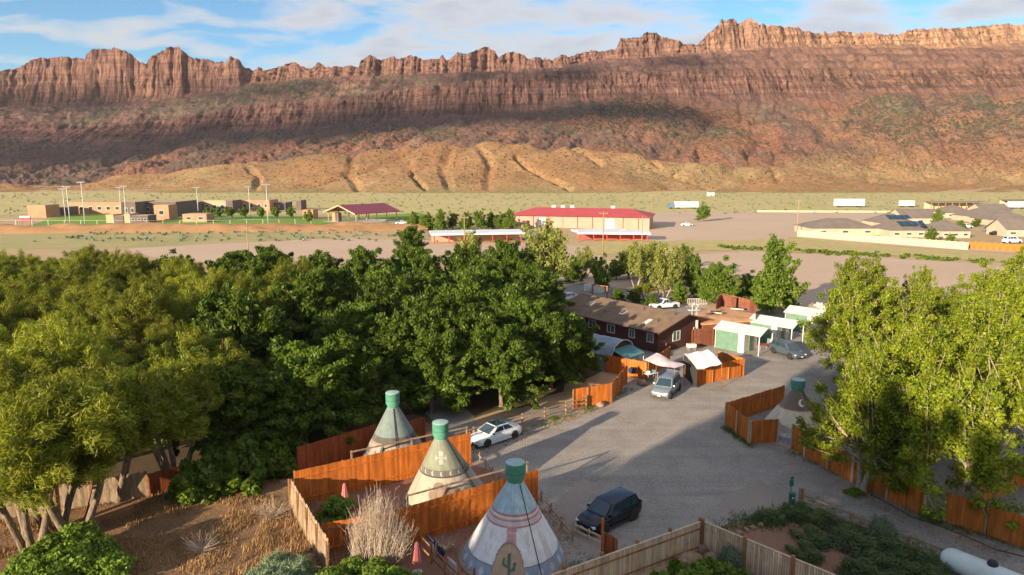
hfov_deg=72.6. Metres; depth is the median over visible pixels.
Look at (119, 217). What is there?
school block
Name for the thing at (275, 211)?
tree
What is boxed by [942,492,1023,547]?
board fence
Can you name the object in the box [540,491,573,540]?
rail fence
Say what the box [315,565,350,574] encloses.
bush
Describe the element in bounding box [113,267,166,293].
tamarisk tree
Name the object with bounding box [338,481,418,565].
dead shrub
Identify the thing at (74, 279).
tamarisk tree
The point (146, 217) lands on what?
school block
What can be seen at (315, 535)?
weathered fence
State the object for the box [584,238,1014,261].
dry verge
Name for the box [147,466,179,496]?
weathered fence
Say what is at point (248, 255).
elm tree
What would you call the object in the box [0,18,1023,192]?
mountain
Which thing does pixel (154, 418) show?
tamarisk tree
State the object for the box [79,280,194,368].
tamarisk tree
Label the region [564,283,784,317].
camp road
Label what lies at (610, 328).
window
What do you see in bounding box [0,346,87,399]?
tamarisk tree
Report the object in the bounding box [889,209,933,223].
tan house
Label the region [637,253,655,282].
leafy tree
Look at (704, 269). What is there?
leafy tree
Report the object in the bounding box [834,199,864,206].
box trailer
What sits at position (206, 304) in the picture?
elm tree
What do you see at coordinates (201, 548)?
dead shrub
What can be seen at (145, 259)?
tamarisk tree
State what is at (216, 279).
tamarisk tree
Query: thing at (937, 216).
leafy tree
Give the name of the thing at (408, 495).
rail fence
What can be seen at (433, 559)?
rail fence
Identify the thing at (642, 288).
tamarisk tree
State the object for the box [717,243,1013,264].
verge brush
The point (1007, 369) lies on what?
cottonwood tree
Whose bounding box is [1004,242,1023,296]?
cottonwood tree
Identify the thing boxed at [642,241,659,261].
airy tree
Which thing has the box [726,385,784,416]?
board fence
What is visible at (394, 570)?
bush
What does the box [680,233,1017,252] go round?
frontage road
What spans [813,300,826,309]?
privacy fence
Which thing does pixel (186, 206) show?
school block
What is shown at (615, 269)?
leafy tree
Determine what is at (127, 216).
school block
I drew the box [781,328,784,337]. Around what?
door
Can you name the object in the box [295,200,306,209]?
school block
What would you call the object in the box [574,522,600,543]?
rail fence
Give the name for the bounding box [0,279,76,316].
tamarisk tree
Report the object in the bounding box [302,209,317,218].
restroom block
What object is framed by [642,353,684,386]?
sun canopy
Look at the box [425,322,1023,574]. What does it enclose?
gravel lot
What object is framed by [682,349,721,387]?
canvas shelter
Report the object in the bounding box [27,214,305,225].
lawn
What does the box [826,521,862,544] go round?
bush
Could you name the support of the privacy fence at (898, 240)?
on the ground at (976, 235)
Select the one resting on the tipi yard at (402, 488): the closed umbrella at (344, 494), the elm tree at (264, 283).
the closed umbrella at (344, 494)
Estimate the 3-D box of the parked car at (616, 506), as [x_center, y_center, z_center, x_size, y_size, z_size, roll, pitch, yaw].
[6.171,14.341,44.784,4.801,1.723,2.170,-8,13,-40]
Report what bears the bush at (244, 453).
on the dry field
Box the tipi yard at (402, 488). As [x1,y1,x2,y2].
[309,414,625,574]
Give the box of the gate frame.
[592,284,608,297]
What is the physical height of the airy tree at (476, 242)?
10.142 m
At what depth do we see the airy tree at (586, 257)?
142.97 m
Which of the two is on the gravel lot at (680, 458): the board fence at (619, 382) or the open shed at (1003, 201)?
the board fence at (619, 382)
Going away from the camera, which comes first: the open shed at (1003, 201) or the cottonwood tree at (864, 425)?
the cottonwood tree at (864, 425)
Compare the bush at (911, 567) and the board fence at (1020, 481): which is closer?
the bush at (911, 567)
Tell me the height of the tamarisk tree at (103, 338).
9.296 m
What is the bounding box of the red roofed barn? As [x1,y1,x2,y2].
[514,205,654,229]
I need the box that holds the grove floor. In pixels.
[55,334,602,485]
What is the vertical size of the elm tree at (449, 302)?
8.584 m
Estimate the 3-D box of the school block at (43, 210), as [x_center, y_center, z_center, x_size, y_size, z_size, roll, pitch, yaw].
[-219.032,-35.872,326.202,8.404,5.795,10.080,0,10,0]
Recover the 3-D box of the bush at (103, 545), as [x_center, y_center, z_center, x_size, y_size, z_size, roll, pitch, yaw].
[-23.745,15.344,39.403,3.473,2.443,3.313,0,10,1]
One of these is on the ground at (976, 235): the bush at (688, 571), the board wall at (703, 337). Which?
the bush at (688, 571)
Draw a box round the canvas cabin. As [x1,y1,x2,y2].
[591,333,644,369]
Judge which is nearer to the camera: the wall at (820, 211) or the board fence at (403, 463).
the board fence at (403, 463)
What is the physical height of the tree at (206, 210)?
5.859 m
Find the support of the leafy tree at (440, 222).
on the dirt flat at (573, 240)
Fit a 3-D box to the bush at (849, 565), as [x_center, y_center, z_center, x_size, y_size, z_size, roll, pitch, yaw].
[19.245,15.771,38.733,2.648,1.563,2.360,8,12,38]
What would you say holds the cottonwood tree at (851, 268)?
on the gravel lot at (680, 458)
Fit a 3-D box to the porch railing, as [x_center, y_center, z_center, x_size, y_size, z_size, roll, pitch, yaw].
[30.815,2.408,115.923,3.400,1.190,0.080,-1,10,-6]
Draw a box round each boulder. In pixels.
[596,401,604,407]
[637,379,647,385]
[677,551,702,563]
[696,538,714,554]
[703,551,717,561]
[736,530,743,535]
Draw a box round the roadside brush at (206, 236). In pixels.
[33,227,558,241]
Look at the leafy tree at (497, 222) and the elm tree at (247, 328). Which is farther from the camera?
the leafy tree at (497, 222)
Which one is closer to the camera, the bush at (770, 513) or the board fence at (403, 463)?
the bush at (770, 513)
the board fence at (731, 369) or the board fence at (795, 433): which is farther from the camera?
the board fence at (731, 369)
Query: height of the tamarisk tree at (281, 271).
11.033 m
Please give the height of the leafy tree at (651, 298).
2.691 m
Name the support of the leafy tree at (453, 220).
on the dirt flat at (573, 240)
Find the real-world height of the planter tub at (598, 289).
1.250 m
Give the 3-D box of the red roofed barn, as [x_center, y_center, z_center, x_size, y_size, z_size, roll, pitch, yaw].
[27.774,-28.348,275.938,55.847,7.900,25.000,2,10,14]
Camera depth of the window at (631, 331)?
88.79 m
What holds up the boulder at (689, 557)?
on the ground at (976, 235)
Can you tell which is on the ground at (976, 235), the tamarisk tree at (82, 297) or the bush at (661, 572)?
the bush at (661, 572)
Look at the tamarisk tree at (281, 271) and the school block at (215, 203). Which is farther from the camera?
the school block at (215, 203)
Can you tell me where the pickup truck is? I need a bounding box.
[649,298,679,308]
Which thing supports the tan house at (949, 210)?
on the lot at (666, 226)
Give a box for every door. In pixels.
[537,218,545,226]
[606,219,613,227]
[749,335,752,350]
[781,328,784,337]
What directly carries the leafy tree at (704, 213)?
on the lot at (666, 226)
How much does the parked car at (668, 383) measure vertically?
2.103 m
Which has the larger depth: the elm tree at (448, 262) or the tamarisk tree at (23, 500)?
the elm tree at (448, 262)
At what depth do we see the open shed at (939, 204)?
392.45 m
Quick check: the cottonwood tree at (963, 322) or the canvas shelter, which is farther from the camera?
the canvas shelter
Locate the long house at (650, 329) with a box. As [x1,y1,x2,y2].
[564,293,713,352]
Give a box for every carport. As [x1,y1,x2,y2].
[749,314,804,342]
[784,305,824,332]
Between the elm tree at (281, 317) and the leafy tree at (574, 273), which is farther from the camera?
the leafy tree at (574, 273)
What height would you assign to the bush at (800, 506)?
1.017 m
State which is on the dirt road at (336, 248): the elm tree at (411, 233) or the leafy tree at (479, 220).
the elm tree at (411, 233)
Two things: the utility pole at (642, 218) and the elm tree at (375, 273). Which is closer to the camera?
the elm tree at (375, 273)
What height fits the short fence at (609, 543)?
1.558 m
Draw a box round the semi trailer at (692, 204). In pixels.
[668,201,698,208]
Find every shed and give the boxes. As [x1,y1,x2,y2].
[429,229,524,243]
[571,228,625,238]
[577,229,650,240]
[713,320,774,355]
[923,201,988,208]
[999,199,1023,207]
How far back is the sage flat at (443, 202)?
510.13 m
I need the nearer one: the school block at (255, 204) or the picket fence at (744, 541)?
the picket fence at (744, 541)
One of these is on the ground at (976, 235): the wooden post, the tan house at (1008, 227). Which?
the tan house at (1008, 227)
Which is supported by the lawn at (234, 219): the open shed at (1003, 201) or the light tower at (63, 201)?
the light tower at (63, 201)
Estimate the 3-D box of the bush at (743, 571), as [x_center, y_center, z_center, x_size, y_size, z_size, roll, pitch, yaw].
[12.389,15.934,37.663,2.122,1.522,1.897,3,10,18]
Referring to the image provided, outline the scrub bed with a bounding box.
[710,508,865,574]
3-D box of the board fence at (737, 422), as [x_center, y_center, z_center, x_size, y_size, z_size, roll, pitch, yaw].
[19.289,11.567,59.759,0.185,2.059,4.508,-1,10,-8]
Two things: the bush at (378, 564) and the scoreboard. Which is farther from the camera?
the scoreboard
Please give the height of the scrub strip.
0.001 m
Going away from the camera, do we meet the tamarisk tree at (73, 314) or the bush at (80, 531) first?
the bush at (80, 531)
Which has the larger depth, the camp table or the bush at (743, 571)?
the camp table
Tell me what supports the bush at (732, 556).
on the scrub bed
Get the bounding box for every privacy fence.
[797,230,968,249]
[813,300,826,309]
[968,241,1023,250]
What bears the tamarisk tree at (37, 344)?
on the grove floor
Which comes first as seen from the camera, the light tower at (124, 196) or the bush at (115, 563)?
the bush at (115, 563)
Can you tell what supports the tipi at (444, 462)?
on the tipi yard at (402, 488)
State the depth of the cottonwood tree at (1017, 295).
64.63 m
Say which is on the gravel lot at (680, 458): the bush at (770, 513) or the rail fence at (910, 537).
the rail fence at (910, 537)
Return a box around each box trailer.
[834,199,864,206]
[899,200,914,206]
[1007,201,1023,208]
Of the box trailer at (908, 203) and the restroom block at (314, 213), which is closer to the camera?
the restroom block at (314, 213)
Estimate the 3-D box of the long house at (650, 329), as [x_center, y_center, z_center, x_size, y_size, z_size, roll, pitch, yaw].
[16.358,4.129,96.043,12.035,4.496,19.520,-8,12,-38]
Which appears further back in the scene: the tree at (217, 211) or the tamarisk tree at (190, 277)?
the tree at (217, 211)
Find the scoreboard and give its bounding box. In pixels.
[19,216,30,225]
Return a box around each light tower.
[58,188,65,220]
[62,186,70,222]
[77,182,85,223]
[119,185,126,213]
[262,184,269,222]
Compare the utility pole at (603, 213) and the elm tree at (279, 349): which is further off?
the utility pole at (603, 213)
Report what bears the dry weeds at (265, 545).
on the dry field
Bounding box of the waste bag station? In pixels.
[788,477,795,503]
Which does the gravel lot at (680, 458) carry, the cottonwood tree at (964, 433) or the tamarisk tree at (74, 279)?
the cottonwood tree at (964, 433)
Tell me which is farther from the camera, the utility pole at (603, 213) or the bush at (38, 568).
the utility pole at (603, 213)
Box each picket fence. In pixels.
[550,517,701,574]
[700,518,835,574]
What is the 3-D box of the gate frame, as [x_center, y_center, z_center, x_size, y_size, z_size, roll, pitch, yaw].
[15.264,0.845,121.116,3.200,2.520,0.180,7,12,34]
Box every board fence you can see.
[293,432,470,503]
[296,424,377,471]
[322,511,390,551]
[393,469,538,546]
[408,417,425,441]
[572,387,587,408]
[588,383,611,406]
[605,355,647,379]
[612,365,627,402]
[647,346,669,379]
[697,358,744,384]
[718,351,742,362]
[724,402,749,442]
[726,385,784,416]
[749,419,779,443]
[790,423,805,456]
[804,437,853,482]
[851,456,926,512]
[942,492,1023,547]
[976,462,1023,502]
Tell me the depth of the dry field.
44.04 m
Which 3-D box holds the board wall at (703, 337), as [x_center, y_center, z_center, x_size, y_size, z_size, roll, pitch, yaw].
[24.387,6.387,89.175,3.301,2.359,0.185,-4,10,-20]
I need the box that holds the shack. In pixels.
[707,191,714,195]
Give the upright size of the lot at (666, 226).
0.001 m
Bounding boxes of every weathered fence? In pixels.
[0,480,90,519]
[90,471,148,503]
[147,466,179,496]
[288,479,329,569]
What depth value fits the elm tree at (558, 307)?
82.03 m
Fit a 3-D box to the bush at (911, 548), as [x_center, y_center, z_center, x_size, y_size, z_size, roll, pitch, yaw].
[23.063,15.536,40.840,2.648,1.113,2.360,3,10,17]
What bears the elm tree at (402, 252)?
on the grove floor
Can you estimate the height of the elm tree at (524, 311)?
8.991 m
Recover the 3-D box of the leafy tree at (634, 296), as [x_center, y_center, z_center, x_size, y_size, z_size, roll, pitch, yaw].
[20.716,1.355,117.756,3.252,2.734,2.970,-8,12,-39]
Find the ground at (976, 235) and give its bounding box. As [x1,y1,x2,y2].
[0,185,1023,574]
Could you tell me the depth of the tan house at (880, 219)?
265.52 m
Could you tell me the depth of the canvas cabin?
79.03 m
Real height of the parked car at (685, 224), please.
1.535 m
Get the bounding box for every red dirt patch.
[548,479,602,558]
[923,523,1000,549]
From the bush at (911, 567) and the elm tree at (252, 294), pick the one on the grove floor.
the elm tree at (252, 294)
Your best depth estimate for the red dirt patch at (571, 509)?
45.93 m
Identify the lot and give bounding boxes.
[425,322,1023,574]
[557,251,1015,317]
[614,211,950,255]
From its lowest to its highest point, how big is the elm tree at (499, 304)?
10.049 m
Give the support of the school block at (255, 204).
on the sage flat at (443, 202)
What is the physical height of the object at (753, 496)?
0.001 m
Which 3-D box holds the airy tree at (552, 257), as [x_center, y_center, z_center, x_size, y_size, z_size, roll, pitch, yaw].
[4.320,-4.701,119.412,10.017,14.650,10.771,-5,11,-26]
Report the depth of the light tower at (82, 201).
270.49 m
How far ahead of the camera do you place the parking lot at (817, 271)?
153.91 m
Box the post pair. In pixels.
[798,488,804,502]
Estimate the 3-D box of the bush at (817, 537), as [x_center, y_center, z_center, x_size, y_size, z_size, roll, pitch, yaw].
[18.352,15.233,42.542,2.478,1.157,2.781,0,10,-3]
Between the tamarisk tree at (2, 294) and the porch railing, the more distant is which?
the porch railing
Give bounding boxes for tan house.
[794,218,878,234]
[862,213,911,225]
[873,220,926,236]
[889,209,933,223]
[919,220,970,237]
[931,205,966,217]
[951,208,992,221]
[966,204,1012,211]
[969,210,1023,224]
[985,219,1023,236]
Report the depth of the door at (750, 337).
86.95 m
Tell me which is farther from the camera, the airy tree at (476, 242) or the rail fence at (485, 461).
the airy tree at (476, 242)
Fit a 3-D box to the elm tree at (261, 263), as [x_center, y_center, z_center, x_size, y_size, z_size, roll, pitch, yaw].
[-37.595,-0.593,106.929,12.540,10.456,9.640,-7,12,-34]
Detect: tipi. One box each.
[358,390,421,472]
[400,419,483,506]
[458,458,569,574]
[764,377,829,444]
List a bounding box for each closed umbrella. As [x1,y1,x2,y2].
[341,483,347,516]
[412,541,422,574]
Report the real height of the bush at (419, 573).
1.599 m
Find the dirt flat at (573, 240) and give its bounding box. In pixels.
[310,222,616,246]
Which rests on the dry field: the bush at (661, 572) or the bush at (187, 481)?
the bush at (187, 481)
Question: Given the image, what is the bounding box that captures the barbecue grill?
[628,367,635,377]
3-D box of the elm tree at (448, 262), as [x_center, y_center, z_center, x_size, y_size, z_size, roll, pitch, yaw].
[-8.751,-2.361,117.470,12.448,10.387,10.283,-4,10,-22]
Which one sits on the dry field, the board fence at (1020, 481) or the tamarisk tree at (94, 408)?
the tamarisk tree at (94, 408)
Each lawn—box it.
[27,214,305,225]
[285,212,423,223]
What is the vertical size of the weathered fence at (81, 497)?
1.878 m
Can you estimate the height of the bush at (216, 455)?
3.637 m
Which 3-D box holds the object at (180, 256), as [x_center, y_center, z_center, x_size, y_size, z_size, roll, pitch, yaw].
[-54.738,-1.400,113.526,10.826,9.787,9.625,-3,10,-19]
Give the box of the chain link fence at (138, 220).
[15,219,270,225]
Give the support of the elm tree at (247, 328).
on the grove floor
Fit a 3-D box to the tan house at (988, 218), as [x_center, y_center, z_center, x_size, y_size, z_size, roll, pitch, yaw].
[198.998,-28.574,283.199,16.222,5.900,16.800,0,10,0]
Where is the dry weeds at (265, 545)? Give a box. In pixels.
[225,497,395,574]
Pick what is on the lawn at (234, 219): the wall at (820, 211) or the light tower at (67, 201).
the light tower at (67, 201)
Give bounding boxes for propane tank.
[940,548,1021,574]
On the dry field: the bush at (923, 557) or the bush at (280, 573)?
the bush at (280, 573)
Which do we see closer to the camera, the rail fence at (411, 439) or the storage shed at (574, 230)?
the rail fence at (411, 439)
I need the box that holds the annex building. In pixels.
[691,294,755,341]
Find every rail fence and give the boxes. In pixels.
[350,426,467,458]
[406,461,528,506]
[418,530,458,574]
[422,395,586,442]
[472,445,500,479]
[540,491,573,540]
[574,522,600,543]
[804,495,943,557]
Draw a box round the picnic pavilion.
[323,203,400,222]
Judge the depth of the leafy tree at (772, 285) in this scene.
107.69 m
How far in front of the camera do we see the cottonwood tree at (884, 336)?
60.05 m
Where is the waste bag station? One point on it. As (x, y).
(792, 496)
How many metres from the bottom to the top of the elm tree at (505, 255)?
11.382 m
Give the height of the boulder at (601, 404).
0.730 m
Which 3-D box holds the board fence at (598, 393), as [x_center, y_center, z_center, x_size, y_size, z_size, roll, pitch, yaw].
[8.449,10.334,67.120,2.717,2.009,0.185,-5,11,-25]
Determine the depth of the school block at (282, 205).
379.13 m
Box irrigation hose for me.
[867,492,1023,556]
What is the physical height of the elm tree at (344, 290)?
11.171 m
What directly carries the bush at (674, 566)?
on the ground at (976, 235)
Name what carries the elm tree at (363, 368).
on the grove floor
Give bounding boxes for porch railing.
[687,298,703,304]
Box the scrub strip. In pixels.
[0,232,335,248]
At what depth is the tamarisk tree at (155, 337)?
64.14 m
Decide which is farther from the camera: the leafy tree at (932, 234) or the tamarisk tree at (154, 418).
the leafy tree at (932, 234)
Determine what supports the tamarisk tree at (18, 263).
on the grove floor
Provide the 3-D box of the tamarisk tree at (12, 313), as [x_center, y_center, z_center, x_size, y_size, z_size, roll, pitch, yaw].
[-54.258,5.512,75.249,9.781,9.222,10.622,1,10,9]
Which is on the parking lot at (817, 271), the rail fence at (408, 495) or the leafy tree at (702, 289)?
the leafy tree at (702, 289)
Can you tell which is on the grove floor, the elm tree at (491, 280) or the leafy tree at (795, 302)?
the elm tree at (491, 280)
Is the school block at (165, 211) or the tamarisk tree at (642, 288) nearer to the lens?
the tamarisk tree at (642, 288)
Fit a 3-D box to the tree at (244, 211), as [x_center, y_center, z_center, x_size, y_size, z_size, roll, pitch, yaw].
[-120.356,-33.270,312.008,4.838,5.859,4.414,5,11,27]
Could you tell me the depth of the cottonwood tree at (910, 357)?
55.87 m
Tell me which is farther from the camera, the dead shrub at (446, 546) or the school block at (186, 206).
the school block at (186, 206)
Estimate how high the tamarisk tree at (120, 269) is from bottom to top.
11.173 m
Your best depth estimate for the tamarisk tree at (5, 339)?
63.88 m
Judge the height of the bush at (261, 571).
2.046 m
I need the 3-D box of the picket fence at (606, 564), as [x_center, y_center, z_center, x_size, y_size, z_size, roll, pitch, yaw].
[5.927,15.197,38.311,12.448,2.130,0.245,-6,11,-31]
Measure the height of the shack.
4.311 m
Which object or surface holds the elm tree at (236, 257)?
on the grove floor
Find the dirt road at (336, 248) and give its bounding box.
[129,239,603,265]
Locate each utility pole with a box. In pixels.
[460,215,468,241]
[599,211,607,256]
[639,216,645,243]
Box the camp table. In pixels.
[643,371,658,378]
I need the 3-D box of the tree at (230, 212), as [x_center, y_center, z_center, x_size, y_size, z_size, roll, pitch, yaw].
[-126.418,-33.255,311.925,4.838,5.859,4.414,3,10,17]
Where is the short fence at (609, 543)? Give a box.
[602,531,617,554]
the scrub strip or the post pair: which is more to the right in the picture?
the post pair
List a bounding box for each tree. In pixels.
[0,248,33,269]
[0,264,19,286]
[0,264,67,288]
[0,271,68,293]
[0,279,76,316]
[0,289,16,329]
[0,295,55,336]
[0,312,163,381]
[0,324,18,357]
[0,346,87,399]
[0,366,145,530]
[0,381,134,551]
[0,400,145,534]
[1,255,50,273]
[12,353,221,502]
[17,302,130,343]
[21,256,67,266]
[31,317,136,364]
[49,249,112,275]
[53,272,142,350]
[55,263,129,292]
[57,243,116,269]
[57,272,123,295]
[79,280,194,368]
[99,249,161,280]
[107,253,149,281]
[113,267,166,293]
[115,315,207,366]
[124,353,244,470]
[128,287,210,328]
[137,280,194,297]
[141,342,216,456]
[145,325,266,441]
[151,257,207,282]
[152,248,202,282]
[163,267,213,290]
[178,265,270,300]
[180,280,264,336]
[189,358,301,454]
[196,291,298,374]
[203,207,213,212]
[203,249,248,273]
[204,259,246,276]
[213,207,222,217]
[223,207,234,217]
[236,249,294,282]
[238,207,248,218]
[240,276,265,287]
[242,244,293,263]
[245,335,366,435]
[247,291,272,311]
[254,254,313,290]
[254,345,368,451]
[256,207,265,217]
[256,276,297,320]
[258,311,305,344]
[264,268,349,345]
[270,207,280,217]
[285,207,295,217]
[296,249,344,269]
[296,262,363,345]
[298,249,338,270]
[302,328,396,427]
[303,210,312,223]
[309,300,389,376]
[338,271,404,353]
[345,244,398,289]
[353,264,413,292]
[373,284,449,385]
[377,328,484,414]
[390,225,432,257]
[390,238,437,273]
[390,267,433,309]
[397,245,449,283]
[407,211,419,224]
[419,211,435,228]
[421,272,455,292]
[429,291,466,318]
[431,262,505,314]
[431,301,503,388]
[433,208,448,229]
[439,253,500,285]
[442,243,492,276]
[446,210,458,228]
[452,313,554,409]
[454,229,489,260]
[457,212,475,229]
[458,259,508,292]
[472,208,486,229]
[477,281,544,337]
[480,251,494,263]
[485,238,536,285]
[486,211,497,228]
[492,212,506,228]
[499,295,564,382]
[502,208,518,228]
[502,260,557,284]
[504,278,555,301]
[516,218,573,279]
[518,261,575,307]
[519,311,586,388]
[525,286,569,316]
[564,255,588,282]
[564,311,609,374]
[570,245,593,278]
[589,252,611,287]
[607,255,625,279]
[610,287,625,300]
[617,250,636,277]
[620,240,654,287]
[625,288,641,302]
[633,282,657,300]
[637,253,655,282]
[640,293,660,306]
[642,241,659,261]
[646,240,684,297]
[654,264,680,289]
[670,279,688,303]
[672,246,692,278]
[679,253,702,295]
[680,244,702,276]
[694,202,710,220]
[696,272,709,300]
[699,255,742,302]
[702,265,715,275]
[736,283,747,297]
[738,269,755,297]
[749,233,810,313]
[779,276,801,305]
[794,347,940,494]
[796,278,898,383]
[827,251,899,309]
[832,332,917,407]
[834,310,961,399]
[865,276,943,341]
[868,356,1023,531]
[901,265,941,309]
[924,227,939,239]
[928,284,971,341]
[928,294,1023,430]
[930,208,944,222]
[938,319,1023,478]
[945,232,955,240]
[947,258,1023,329]
[955,220,966,227]
[970,217,981,225]
[971,271,1023,336]
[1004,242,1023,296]
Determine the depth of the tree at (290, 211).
311.14 m
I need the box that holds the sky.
[0,0,1023,70]
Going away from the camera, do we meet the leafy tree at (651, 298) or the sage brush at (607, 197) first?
the leafy tree at (651, 298)
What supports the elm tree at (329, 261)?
on the grove floor
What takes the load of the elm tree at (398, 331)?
on the grove floor
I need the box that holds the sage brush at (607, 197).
[1,192,1022,213]
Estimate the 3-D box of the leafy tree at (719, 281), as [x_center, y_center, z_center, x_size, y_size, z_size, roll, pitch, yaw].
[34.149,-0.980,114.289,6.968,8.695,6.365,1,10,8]
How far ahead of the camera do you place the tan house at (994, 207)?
335.24 m
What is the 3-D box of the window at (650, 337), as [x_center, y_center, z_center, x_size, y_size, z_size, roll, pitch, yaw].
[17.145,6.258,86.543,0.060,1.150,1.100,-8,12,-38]
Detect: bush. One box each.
[0,545,47,574]
[13,557,73,574]
[30,531,77,559]
[35,542,101,574]
[57,520,104,548]
[79,534,123,574]
[82,549,137,574]
[164,458,222,506]
[196,446,244,503]
[217,432,276,497]
[242,565,276,574]
[258,548,300,569]
[261,438,297,482]
[270,566,307,574]
[273,554,320,574]
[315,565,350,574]
[316,494,356,525]
[337,554,367,574]
[356,556,391,574]
[385,565,412,574]
[411,571,424,574]
[649,568,669,574]
[666,557,692,574]
[676,567,708,574]
[691,556,716,574]
[713,561,736,574]
[716,542,747,569]
[723,567,752,574]
[757,508,784,522]
[781,500,812,522]
[784,538,828,565]
[788,522,836,551]
[798,507,832,528]
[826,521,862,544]
[833,555,879,574]
[834,529,889,558]
[842,487,864,497]
[855,553,906,574]
[857,526,893,542]
[865,510,899,541]
[867,534,909,559]
[875,569,905,574]
[883,555,924,574]
[888,542,923,563]
[903,550,953,574]
[907,549,939,564]
[908,562,949,574]
[918,512,943,521]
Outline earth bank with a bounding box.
[0,222,427,233]
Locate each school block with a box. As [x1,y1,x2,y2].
[27,204,59,217]
[59,206,78,215]
[68,201,129,213]
[105,214,121,222]
[113,215,123,222]
[122,200,154,213]
[123,213,138,222]
[130,214,156,222]
[146,200,197,216]
[153,204,177,219]
[182,213,214,221]
[197,201,203,212]
[203,199,234,210]
[226,199,241,211]
[240,199,277,210]
[274,202,291,209]
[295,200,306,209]
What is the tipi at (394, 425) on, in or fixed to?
on the tipi yard at (402, 488)
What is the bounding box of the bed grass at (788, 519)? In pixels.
[721,501,959,564]
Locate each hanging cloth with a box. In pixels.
[427,534,434,550]
[436,544,444,561]
[447,556,456,574]
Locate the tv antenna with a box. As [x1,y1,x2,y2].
[688,303,699,327]
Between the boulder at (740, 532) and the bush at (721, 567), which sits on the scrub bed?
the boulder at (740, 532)
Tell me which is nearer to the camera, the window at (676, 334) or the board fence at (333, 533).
the board fence at (333, 533)
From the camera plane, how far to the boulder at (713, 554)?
40.24 m
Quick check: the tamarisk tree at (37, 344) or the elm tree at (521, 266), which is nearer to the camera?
the tamarisk tree at (37, 344)
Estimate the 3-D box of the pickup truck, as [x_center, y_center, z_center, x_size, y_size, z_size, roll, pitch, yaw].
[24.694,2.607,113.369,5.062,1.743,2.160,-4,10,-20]
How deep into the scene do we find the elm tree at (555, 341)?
69.83 m
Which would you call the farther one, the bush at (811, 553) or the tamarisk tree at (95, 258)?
the tamarisk tree at (95, 258)
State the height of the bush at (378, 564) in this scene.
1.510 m
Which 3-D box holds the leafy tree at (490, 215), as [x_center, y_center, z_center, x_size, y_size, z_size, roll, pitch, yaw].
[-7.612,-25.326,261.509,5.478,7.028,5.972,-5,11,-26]
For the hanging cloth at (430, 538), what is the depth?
40.81 m
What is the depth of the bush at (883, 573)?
37.74 m
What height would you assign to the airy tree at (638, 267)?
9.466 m
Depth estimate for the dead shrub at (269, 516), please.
45.61 m
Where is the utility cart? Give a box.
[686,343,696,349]
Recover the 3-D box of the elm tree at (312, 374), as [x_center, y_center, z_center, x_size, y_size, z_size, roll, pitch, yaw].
[-16.931,8.959,56.786,10.330,8.462,7.941,-2,10,-10]
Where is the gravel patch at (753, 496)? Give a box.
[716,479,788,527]
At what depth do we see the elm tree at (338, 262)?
115.34 m
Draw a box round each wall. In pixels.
[691,328,713,346]
[757,210,889,212]
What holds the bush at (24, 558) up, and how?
on the dry field
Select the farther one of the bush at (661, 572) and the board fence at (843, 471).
the board fence at (843, 471)
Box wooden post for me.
[601,517,603,550]
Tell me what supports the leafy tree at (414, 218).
on the dirt flat at (573, 240)
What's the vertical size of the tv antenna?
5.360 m
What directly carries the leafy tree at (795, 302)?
on the parking lot at (817, 271)
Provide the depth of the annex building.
95.47 m
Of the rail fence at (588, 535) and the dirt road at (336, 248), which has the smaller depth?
the rail fence at (588, 535)
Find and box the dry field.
[0,465,320,574]
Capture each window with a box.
[588,319,595,327]
[607,323,614,333]
[628,329,634,338]
[646,333,653,342]
[672,330,680,341]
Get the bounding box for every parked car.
[471,419,522,447]
[564,292,577,299]
[575,487,641,534]
[651,367,681,398]
[680,222,692,225]
[769,337,806,359]
[1002,236,1022,243]
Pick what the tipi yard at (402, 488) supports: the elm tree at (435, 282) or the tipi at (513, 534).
the tipi at (513, 534)
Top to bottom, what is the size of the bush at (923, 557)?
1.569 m
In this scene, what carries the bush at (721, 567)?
on the ground at (976, 235)
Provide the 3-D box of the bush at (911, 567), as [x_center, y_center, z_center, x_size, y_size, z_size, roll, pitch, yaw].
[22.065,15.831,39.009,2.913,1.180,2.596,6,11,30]
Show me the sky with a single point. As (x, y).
(264, 34)
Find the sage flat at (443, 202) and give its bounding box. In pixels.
[0,191,1023,214]
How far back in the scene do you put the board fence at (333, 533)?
41.42 m
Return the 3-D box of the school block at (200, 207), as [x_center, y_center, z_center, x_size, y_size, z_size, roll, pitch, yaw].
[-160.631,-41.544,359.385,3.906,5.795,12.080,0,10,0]
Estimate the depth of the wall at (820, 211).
360.63 m
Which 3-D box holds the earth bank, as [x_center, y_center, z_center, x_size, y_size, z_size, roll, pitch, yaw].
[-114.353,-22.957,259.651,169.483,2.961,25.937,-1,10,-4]
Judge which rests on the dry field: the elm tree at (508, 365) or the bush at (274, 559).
the bush at (274, 559)
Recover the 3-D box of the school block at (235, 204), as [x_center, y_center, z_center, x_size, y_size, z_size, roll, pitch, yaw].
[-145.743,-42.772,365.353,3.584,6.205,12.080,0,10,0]
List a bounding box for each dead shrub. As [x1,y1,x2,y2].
[181,530,224,555]
[247,492,293,523]
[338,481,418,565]
[427,530,458,556]
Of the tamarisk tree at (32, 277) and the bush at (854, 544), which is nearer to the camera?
the bush at (854, 544)

